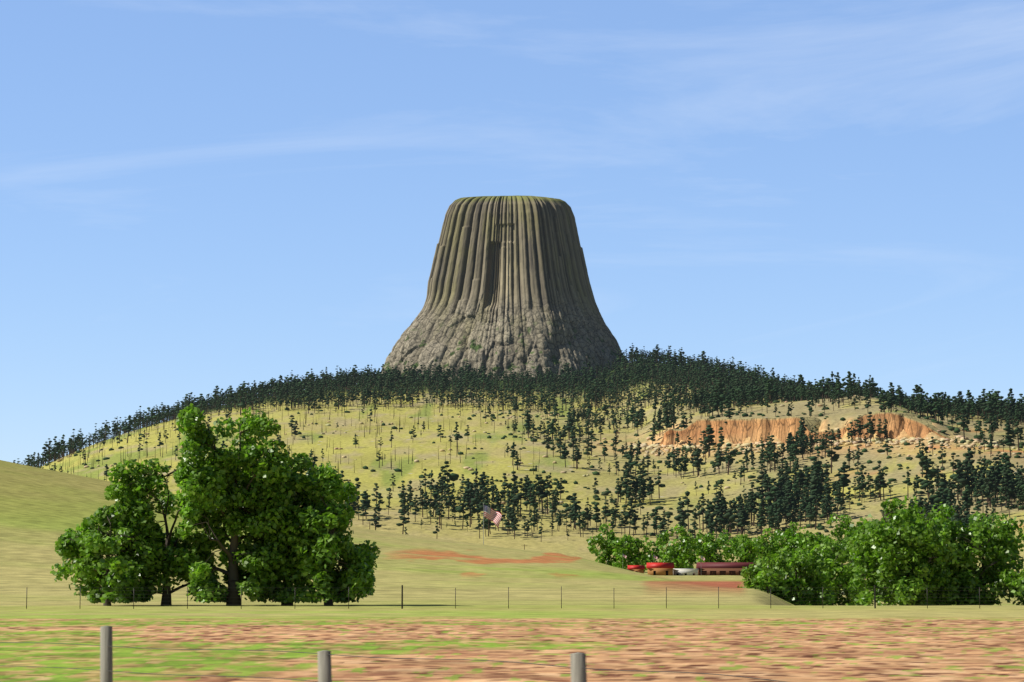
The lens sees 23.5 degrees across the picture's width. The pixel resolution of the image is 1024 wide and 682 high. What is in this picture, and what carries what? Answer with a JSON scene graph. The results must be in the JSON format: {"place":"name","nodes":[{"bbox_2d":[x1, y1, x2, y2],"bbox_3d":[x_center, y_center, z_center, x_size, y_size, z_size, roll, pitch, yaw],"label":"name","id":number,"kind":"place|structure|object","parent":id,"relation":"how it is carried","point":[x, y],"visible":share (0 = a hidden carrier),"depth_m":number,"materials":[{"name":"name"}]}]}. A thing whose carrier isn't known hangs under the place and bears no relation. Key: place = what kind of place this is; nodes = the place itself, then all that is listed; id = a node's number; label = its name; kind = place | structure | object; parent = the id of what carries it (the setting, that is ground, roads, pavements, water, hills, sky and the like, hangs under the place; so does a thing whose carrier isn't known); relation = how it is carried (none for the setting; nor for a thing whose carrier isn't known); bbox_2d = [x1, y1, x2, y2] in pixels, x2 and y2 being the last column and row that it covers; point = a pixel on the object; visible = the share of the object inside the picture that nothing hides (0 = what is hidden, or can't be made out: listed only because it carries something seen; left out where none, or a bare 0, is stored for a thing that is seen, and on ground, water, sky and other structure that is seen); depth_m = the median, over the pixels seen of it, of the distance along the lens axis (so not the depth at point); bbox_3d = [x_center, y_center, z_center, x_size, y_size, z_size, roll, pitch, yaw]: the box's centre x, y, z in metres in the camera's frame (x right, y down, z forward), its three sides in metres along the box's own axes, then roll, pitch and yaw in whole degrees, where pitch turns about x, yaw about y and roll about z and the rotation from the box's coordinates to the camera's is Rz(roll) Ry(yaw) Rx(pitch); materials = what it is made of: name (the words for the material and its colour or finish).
{"place":"outdoors","nodes":[
{"label":"outdoors","id":0,"kind":"place"},
{"bbox_2d":[483,503,483,544],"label":"flag pole","id":1,"kind":"object","parent":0,"point":[483,523],"visible":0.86,"depth_m":897.71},
{"bbox_2d":[484,505,501,527],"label":"flag cloth","id":2,"kind":"object","parent":1,"relation":"attached to","point":[491,514],"visible":1,"depth_m":898.13,"materials":[{"name":"fabric"}]},
{"bbox_2d":[0,363,1023,681],"bbox_3d":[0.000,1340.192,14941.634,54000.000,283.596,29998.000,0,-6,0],"label":"terrain","id":3,"kind":"structure","parent":0,"point":[560,577],"depth_m":239.14,"materials":[{"name":"green plant"}]},
{"bbox_2d":[50,403,380,605],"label":"cottonwood","id":4,"kind":"object","parent":3,"relation":"on","point":[284,493],"depth_m":201.12,"materials":[{"name":"green plant"}]},
{"bbox_2d":[22,393,583,479],"bbox_3d":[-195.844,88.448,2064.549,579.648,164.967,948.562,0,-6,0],"label":"snags","id":5,"kind":"object","parent":3,"relation":"on","point":[312,440],"visible":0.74,"depth_m":2123.87,"materials":[{"name":"grey wood"}]},
{"bbox_2d":[100,626,586,681],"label":"fence posts","id":6,"kind":"object","parent":3,"relation":"on","point":[578,665],"visible":1,"depth_m":26.55,"materials":[{"name":"grey wood"}]},
{"bbox_2d":[0,642,784,681],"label":"fence wires","id":7,"kind":"object","parent":3,"relation":"on","point":[358,656],"visible":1,"depth_m":26.86,"materials":[{"name":"grey metal"}]},
{"bbox_2d":[17,343,976,466],"bbox_3d":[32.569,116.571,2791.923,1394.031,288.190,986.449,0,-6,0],"label":"ridge pines","id":8,"kind":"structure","parent":3,"relation":"on","point":[708,376],"depth_m":2588.07,"materials":[{"name":"green plant"}]},
{"bbox_2d":[26,585,979,608],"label":"fence posts","id":9,"kind":"object","parent":3,"relation":"on","point":[508,598],"visible":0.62,"depth_m":178.96,"materials":[{"name":"brown wood"}]},
{"bbox_2d":[0,590,1023,604],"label":"fence wires","id":10,"kind":"object","parent":9,"relation":"attached to","point":[550,590],"visible":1,"depth_m":178.95,"materials":[{"name":"grey metal"}]},
{"bbox_2d":[380,195,628,380],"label":"rock tower","id":11,"kind":"structure","parent":3,"relation":"on","point":[509,285],"depth_m":3093.08,"materials":[{"name":"grey stone"}]},
{"bbox_2d":[13,371,1023,539],"bbox_3d":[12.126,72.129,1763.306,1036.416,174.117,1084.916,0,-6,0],"label":"pines","id":12,"kind":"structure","parent":3,"relation":"on","point":[783,497],"depth_m":1602.03,"materials":[{"name":"green plant"}]},
{"bbox_2d":[37,386,1023,545],"bbox_3d":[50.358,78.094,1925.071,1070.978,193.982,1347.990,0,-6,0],"label":"shrubs","id":13,"kind":"object","parent":3,"relation":"on","point":[785,528],"visible":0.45,"depth_m":1772.67,"materials":[{"name":"green plant"}]},
{"bbox_2d":[45,395,1023,503],"bbox_3d":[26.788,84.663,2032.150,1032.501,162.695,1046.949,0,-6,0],"label":"boulders","id":14,"kind":"object","parent":3,"relation":"on","point":[656,447],"visible":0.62,"depth_m":1805.35,"materials":[{"name":"beige stone"}]},
{"bbox_2d":[627,565,644,572],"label":"cabin","id":15,"kind":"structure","parent":3,"relation":"on","point":[638,568],"depth_m":1008.68,"materials":[{"name":"red"}]},
{"bbox_2d":[646,563,673,575],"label":"cabin","id":16,"kind":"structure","parent":3,"relation":"on","point":[660,568],"depth_m":992.75,"materials":[{"name":"brown"}]},
{"bbox_2d":[673,569,697,574],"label":"white trailer","id":17,"kind":"object","parent":3,"relation":"on","point":[684,571],"visible":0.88,"depth_m":999.14,"materials":[{"name":"white metal"}]},
{"bbox_2d":[694,572,737,575],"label":"corral fence","id":18,"kind":"object","parent":3,"relation":"on","point":[706,574],"visible":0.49,"depth_m":987.52,"materials":[{"name":"brown"}]},
{"bbox_2d":[586,513,855,571],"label":"trees","id":19,"kind":"object","parent":3,"relation":"on","point":[686,545],"depth_m":1121.77,"materials":[{"name":"green plant"}]},
{"bbox_2d":[696,562,762,574],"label":"long barn","id":20,"kind":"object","parent":3,"relation":"on","point":[732,568],"visible":0.43,"depth_m":1001.45,"materials":[{"name":"brown"}]},
{"bbox_2d":[737,495,1023,605],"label":"trees","id":21,"kind":"object","parent":3,"relation":"on","point":[1002,545],"depth_m":426.71,"materials":[{"name":"green plant"}]},
{"bbox_2d":[0,0,1023,465],"label":"sky","id":22,"kind":"structure","parent":0,"point":[197,196],"materials":[{"name":"blue"}]},
{"bbox_2d":[660,412,950,444],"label":"sandstone cliff","id":23,"kind":"structure","parent":0,"point":[736,431],"depth_m":1875.49,"materials":[{"name":"orange stone"}]}
]}

